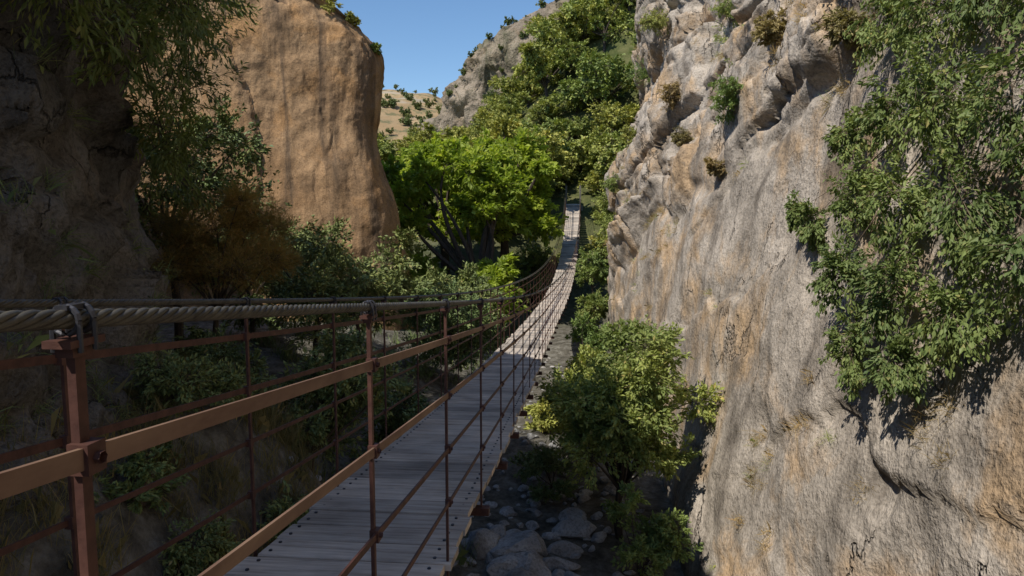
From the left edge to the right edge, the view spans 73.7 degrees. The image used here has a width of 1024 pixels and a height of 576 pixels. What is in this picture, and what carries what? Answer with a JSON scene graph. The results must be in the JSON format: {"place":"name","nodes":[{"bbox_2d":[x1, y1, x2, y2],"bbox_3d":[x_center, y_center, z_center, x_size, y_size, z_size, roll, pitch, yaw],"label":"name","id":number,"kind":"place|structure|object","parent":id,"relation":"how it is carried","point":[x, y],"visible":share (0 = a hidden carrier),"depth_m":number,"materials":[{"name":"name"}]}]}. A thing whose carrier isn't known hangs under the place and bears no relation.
{"place":"outdoors","nodes":[
{"label":"outdoors","id":0,"kind":"place"},
{"bbox_2d":[125,0,414,330],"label":"sandstone cliff","id":1,"kind":"structure","parent":0,"point":[311,79],"depth_m":22.73,"materials":[{"name":"brown stone"}]},
{"bbox_2d":[320,0,343,13],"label":"clifftop shrub","id":2,"kind":"object","parent":1,"relation":"on","point":[331,4],"visible":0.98,"depth_m":23.05,"materials":[{"name":"green plant"}]},
{"bbox_2d":[343,10,361,27],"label":"clifftop shrub","id":3,"kind":"object","parent":1,"relation":"on","point":[353,19],"visible":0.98,"depth_m":23.56,"materials":[{"name":"green plant"}]},
{"bbox_2d":[369,41,381,55],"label":"clifftop shrub","id":4,"kind":"object","parent":1,"relation":"on","point":[375,47],"visible":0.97,"depth_m":24.21,"materials":[{"name":"green plant"}]},
{"bbox_2d":[0,0,683,575],"bbox_3d":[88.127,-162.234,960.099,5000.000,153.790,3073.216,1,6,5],"label":"ground","id":5,"kind":"structure","parent":0,"point":[150,532],"depth_m":11.64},
{"bbox_2d":[0,0,169,509],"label":"shaded rock wall","id":6,"kind":"structure","parent":5,"relation":"on","point":[35,119],"depth_m":5.38,"materials":[{"name":"brown stone"}]},
{"bbox_2d":[0,0,181,465],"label":"wall grass","id":7,"kind":"structure","parent":6,"relation":"on","point":[37,340],"depth_m":5.24,"materials":[{"name":"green plant"}]},
{"bbox_2d":[0,0,270,222],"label":"overhanging shrub","id":8,"kind":"object","parent":6,"relation":"attached to","point":[187,14],"visible":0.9,"depth_m":6.55,"materials":[{"name":"green plant"}]},
{"bbox_2d":[93,440,191,515],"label":"gorge shrub","id":9,"kind":"object","parent":5,"relation":"on","point":[140,465],"visible":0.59,"depth_m":5.16,"materials":[{"name":"green plant"}]},
{"bbox_2d":[0,333,335,575],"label":"bank grass","id":10,"kind":"structure","parent":5,"relation":"on","point":[265,420],"depth_m":5.83,"materials":[{"name":"green plant"}]},
{"bbox_2d":[124,350,266,420],"bbox_3d":[-3.041,0.896,6.231,1.401,0.837,1.026,1,6,5],"label":"gorge shrub","id":11,"kind":"object","parent":5,"relation":"on","point":[223,380],"visible":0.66,"depth_m":6.09,"materials":[{"name":"green plant"}]},
{"bbox_2d":[157,509,246,575],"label":"gorge shrub","id":12,"kind":"object","parent":5,"relation":"on","point":[189,552],"visible":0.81,"depth_m":5.24,"materials":[{"name":"green plant"}]},
{"bbox_2d":[166,320,242,398],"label":"gorge shrub","id":13,"kind":"object","parent":5,"relation":"on","point":[198,333],"visible":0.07,"depth_m":8.40,"materials":[{"name":"green plant"}]},
{"bbox_2d":[126,94,292,353],"bbox_3d":[-6.039,-0.475,12.996,3.544,6.429,4.487,1,6,5],"label":"dark shrub","id":14,"kind":"object","parent":5,"relation":"on","point":[245,156],"visible":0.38,"depth_m":13.18,"materials":[{"name":"green plant"}]},
{"bbox_2d":[140,177,309,346],"bbox_3d":[-4.213,0.667,9.958,2.435,4.544,2.444,1,6,5],"label":"tamarisk bush","id":15,"kind":"object","parent":5,"relation":"on","point":[200,240],"visible":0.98,"depth_m":9.69,"materials":[{"name":"brown plant"}]},
{"bbox_2d":[169,327,280,396],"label":"gorge shrub","id":16,"kind":"object","parent":5,"relation":"on","point":[256,366],"visible":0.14,"depth_m":7.91,"materials":[{"name":"green plant"}]},
{"bbox_2d":[174,212,347,340],"bbox_3d":[-6.405,-0.356,16.921,3.981,3.907,3.756,1,6,5],"label":"gorge shrub","id":17,"kind":"object","parent":5,"relation":"on","point":[252,323],"visible":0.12,"depth_m":17.04,"materials":[{"name":"green plant"}]},
{"bbox_2d":[256,480,308,546],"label":"gorge shrub","id":18,"kind":"object","parent":5,"relation":"on","point":[282,506],"visible":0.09,"depth_m":6.35,"materials":[{"name":"green plant"}]},
{"bbox_2d":[0,183,582,575],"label":"suspension bridge","id":19,"kind":"structure","parent":5,"relation":"on","point":[405,503],"depth_m":2.86,"materials":[{"name":"brown wood"}]},
{"bbox_2d":[247,216,402,408],"bbox_3d":[-3.552,0.753,13.141,2.907,4.307,2.877,4,7,38],"label":"gorge shrub","id":20,"kind":"object","parent":5,"relation":"on","point":[318,280],"visible":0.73,"depth_m":12.53,"materials":[{"name":"green plant"}]},
{"bbox_2d":[258,323,415,471],"bbox_3d":[-2.605,1.612,9.296,2.571,2.222,2.279,1,6,5],"label":"gorge shrub","id":21,"kind":"object","parent":5,"relation":"on","point":[321,425],"visible":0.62,"depth_m":9.27,"materials":[{"name":"green plant"}]},
{"bbox_2d":[265,218,425,350],"bbox_3d":[-4.095,0.297,17.009,4.129,4.145,3.285,1,6,5],"label":"gorge shrub","id":22,"kind":"object","parent":5,"relation":"on","point":[405,239],"visible":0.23,"depth_m":16.61,"materials":[{"name":"green plant"}]},
{"bbox_2d":[330,449,363,473],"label":"gorge shrub","id":23,"kind":"object","parent":5,"relation":"on","point":[340,469],"depth_m":9.66,"materials":[{"name":"green plant"}]},
{"bbox_2d":[225,316,528,567],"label":"gully grass","id":24,"kind":"structure","parent":5,"relation":"on","point":[461,554],"depth_m":16.80,"materials":[{"name":"green plant"}]},
{"bbox_2d":[345,376,443,457],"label":"gorge shrub","id":25,"kind":"object","parent":5,"relation":"on","point":[407,409],"visible":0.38,"depth_m":11.94,"materials":[{"name":"green plant"}]},
{"bbox_2d":[405,244,449,288],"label":"shrub","id":26,"kind":"object","parent":5,"relation":"on","point":[420,259],"visible":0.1,"depth_m":30.70,"materials":[{"name":"green plant"}]},
{"bbox_2d":[392,131,473,278],"bbox_3d":[-3.864,-3.246,35.233,6.756,9.582,5.508,1,6,5],"label":"walnut tree","id":27,"kind":"object","parent":5,"relation":"on","point":[435,215],"visible":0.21,"depth_m":34.48,"materials":[{"name":"green plant"}]},
{"bbox_2d":[392,276,508,379],"bbox_3d":[-1.768,1.185,18.887,3.036,3.301,3.410,3,7,30],"label":"gorge shrub","id":28,"kind":"object","parent":5,"relation":"on","point":[433,320],"visible":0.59,"depth_m":18.39,"materials":[{"name":"green plant"}]},
{"bbox_2d":[381,137,529,274],"bbox_3d":[-2.958,-2.154,30.321,7.969,8.832,3.526,1,6,13],"label":"walnut tree","id":29,"kind":"object","parent":5,"relation":"on","point":[495,189],"visible":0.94,"depth_m":29.66,"materials":[{"name":"green plant"}]},
{"bbox_2d":[407,260,507,335],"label":"gorge shrub","id":30,"kind":"object","parent":5,"relation":"on","point":[472,277],"visible":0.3,"depth_m":23.59,"materials":[{"name":"green plant"}]},
{"bbox_2d":[377,0,556,137],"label":"distant hill shrubs","id":31,"kind":"object","parent":5,"relation":"on","point":[392,103],"visible":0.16,"depth_m":261.45,"materials":[{"name":"green plant"}]},
{"bbox_2d":[289,351,656,575],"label":"river rocks","id":32,"kind":"object","parent":5,"relation":"on","point":[501,551],"visible":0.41,"depth_m":10.23,"materials":[{"name":"stone"}]},
{"bbox_2d":[445,251,528,325],"bbox_3d":[-1.300,0.545,28.115,4.300,4.168,6.070,1,6,5],"label":"tree","id":33,"kind":"object","parent":5,"relation":"on","point":[502,271],"visible":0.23,"depth_m":27.61,"materials":[{"name":"green plant"}]},
{"bbox_2d":[430,125,568,310],"bbox_3d":[-0.680,-2.964,32.872,6.854,9.896,6.711,1,6,5],"label":"walnut tree","id":34,"kind":"object","parent":5,"relation":"on","point":[538,175],"visible":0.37,"depth_m":32.21,"materials":[{"name":"green plant"}]},
{"bbox_2d":[377,0,640,303],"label":"hillside trees","id":35,"kind":"object","parent":5,"relation":"on","point":[550,56],"visible":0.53,"depth_m":49.92,"materials":[{"name":"green plant"}]},
{"bbox_2d":[470,111,568,172],"bbox_3d":[0.028,-6.336,40.136,6.577,7.757,5.594,1,6,5],"label":"walnut tree","id":36,"kind":"object","parent":5,"relation":"on","point":[505,128],"visible":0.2,"depth_m":39.41,"materials":[{"name":"green plant"}]},
{"bbox_2d":[507,436,579,502],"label":"gorge bush","id":37,"kind":"object","parent":5,"relation":"on","point":[547,458],"visible":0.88,"depth_m":12.09,"materials":[{"name":"green plant"}]},
{"bbox_2d":[523,396,567,432],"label":"foot shrub","id":38,"kind":"object","parent":5,"relation":"on","point":[537,423],"visible":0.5,"depth_m":14.92,"materials":[{"name":"green plant"}]},
{"bbox_2d":[534,362,598,485],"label":"gorge bush","id":39,"kind":"object","parent":5,"relation":"on","point":[568,422],"visible":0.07,"depth_m":12.24,"materials":[{"name":"green plant"}]},
{"bbox_2d":[564,311,614,354],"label":"foot shrub","id":40,"kind":"object","parent":5,"relation":"on","point":[592,337],"visible":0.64,"depth_m":21.19,"materials":[{"name":"green plant"}]},
{"bbox_2d":[570,287,608,327],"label":"foot shrub","id":41,"kind":"object","parent":5,"relation":"on","point":[596,303],"visible":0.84,"depth_m":24.51,"materials":[{"name":"green plant"}]},
{"bbox_2d":[565,344,613,375],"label":"foot shrub","id":42,"kind":"object","parent":5,"relation":"on","point":[581,359],"visible":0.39,"depth_m":18.18,"materials":[{"name":"green plant"}]},
{"bbox_2d":[574,247,609,324],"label":"foot shrub","id":43,"kind":"object","parent":5,"relation":"on","point":[595,267],"visible":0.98,"depth_m":28.63,"materials":[{"name":"green plant"}]},
{"bbox_2d":[580,364,610,388],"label":"foot shrub","id":44,"kind":"object","parent":5,"relation":"on","point":[590,374],"visible":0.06,"depth_m":15.78,"materials":[{"name":"green plant"}]},
{"bbox_2d":[590,210,613,257],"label":"foot shrub","id":45,"kind":"object","parent":5,"relation":"on","point":[605,223],"visible":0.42,"depth_m":32.38,"materials":[{"name":"green plant"}]},
{"bbox_2d":[591,190,615,216],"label":"foot shrub","id":46,"kind":"object","parent":5,"relation":"on","point":[604,205],"visible":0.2,"depth_m":35.15,"materials":[{"name":"green plant"}]},
{"bbox_2d":[535,314,724,539],"bbox_3d":[1.742,2.228,10.224,2.736,3.808,2.571,-2,6,-17],"label":"tree","id":47,"kind":"object","parent":5,"relation":"on","point":[627,413],"visible":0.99,"depth_m":9.62,"materials":[{"name":"green plant"}]},
{"bbox_2d":[600,480,703,575],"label":"gorge bush","id":48,"kind":"object","parent":5,"relation":"on","point":[670,535],"visible":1,"depth_m":9.00,"materials":[{"name":"green plant"}]},
{"bbox_2d":[604,0,1023,575],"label":"rock cliff","id":49,"kind":"structure","parent":5,"relation":"on","point":[752,343],"depth_m":7.90,"materials":[{"name":"grey stone"}]},
{"bbox_2d":[599,171,619,192],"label":"ledge shrub","id":50,"kind":"object","parent":49,"relation":"on","point":[610,183],"visible":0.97,"depth_m":21.44,"materials":[{"name":"green plant"}]},
{"bbox_2d":[620,123,636,147],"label":"ledge shrub","id":51,"kind":"object","parent":49,"relation":"on","point":[630,134],"visible":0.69,"depth_m":19.40,"materials":[{"name":"green plant"}]},
{"bbox_2d":[627,55,649,86],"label":"ledge shrub","id":52,"kind":"object","parent":49,"relation":"on","point":[643,73],"visible":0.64,"depth_m":22.93,"materials":[{"name":"green plant"}]},
{"bbox_2d":[637,7,668,35],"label":"ledge shrub","id":53,"kind":"object","parent":49,"relation":"on","point":[652,21],"visible":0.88,"depth_m":18.11,"materials":[{"name":"green plant"}]},
{"bbox_2d":[656,78,681,111],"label":"ledge shrub","id":54,"kind":"object","parent":49,"relation":"on","point":[672,92],"visible":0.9,"depth_m":16.17,"materials":[{"name":"brown plant"}]},
{"bbox_2d":[670,125,693,146],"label":"ledge shrub","id":55,"kind":"object","parent":49,"relation":"on","point":[681,137],"visible":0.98,"depth_m":15.48,"materials":[{"name":"green plant"}]},
{"bbox_2d":[703,156,727,176],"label":"ledge shrub","id":56,"kind":"object","parent":49,"relation":"on","point":[715,167],"visible":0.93,"depth_m":11.96,"materials":[{"name":"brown plant"}]},
{"bbox_2d":[707,0,738,44],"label":"ledge shrub","id":57,"kind":"object","parent":49,"relation":"on","point":[726,4],"visible":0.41,"depth_m":14.47,"materials":[{"name":"green plant"}]},
{"bbox_2d":[707,73,744,124],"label":"ledge shrub","id":58,"kind":"object","parent":49,"relation":"on","point":[729,89],"visible":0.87,"depth_m":11.16,"materials":[{"name":"green plant"}]},
{"bbox_2d":[750,7,786,47],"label":"ledge shrub","id":59,"kind":"object","parent":49,"relation":"on","point":[768,31],"visible":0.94,"depth_m":9.74,"materials":[{"name":"beige plant"}]},
{"bbox_2d":[611,2,935,573],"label":"wall green weeds","id":60,"kind":"object","parent":49,"relation":"on","point":[826,435],"depth_m":8.13,"materials":[{"name":"green plant"}]},
{"bbox_2d":[603,0,1023,556],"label":"grass tufts","id":61,"kind":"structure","parent":49,"relation":"attached to","point":[838,89],"depth_m":7.63,"materials":[{"name":"green plant"}]},
{"bbox_2d":[811,6,873,52],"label":"ledge shrub","id":62,"kind":"object","parent":49,"relation":"on","point":[839,23],"visible":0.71,"depth_m":7.28,"materials":[{"name":"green plant"}]},
{"bbox_2d":[783,0,1023,407],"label":"hanging bush","id":63,"kind":"object","parent":49,"relation":"attached to","point":[951,335],"visible":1,"depth_m":4.88,"materials":[{"name":"green plant"}]},
{"bbox_2d":[335,0,553,97],"label":"sky","id":64,"kind":"structure","parent":0,"point":[425,43],"materials":[{"name":"blue"}]},
{"bbox_2d":[414,0,568,134],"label":"rocky ridge","id":65,"kind":"structure","parent":0,"point":[461,104],"depth_m":106.34,"materials":[{"name":"grey stone"}]}
]}

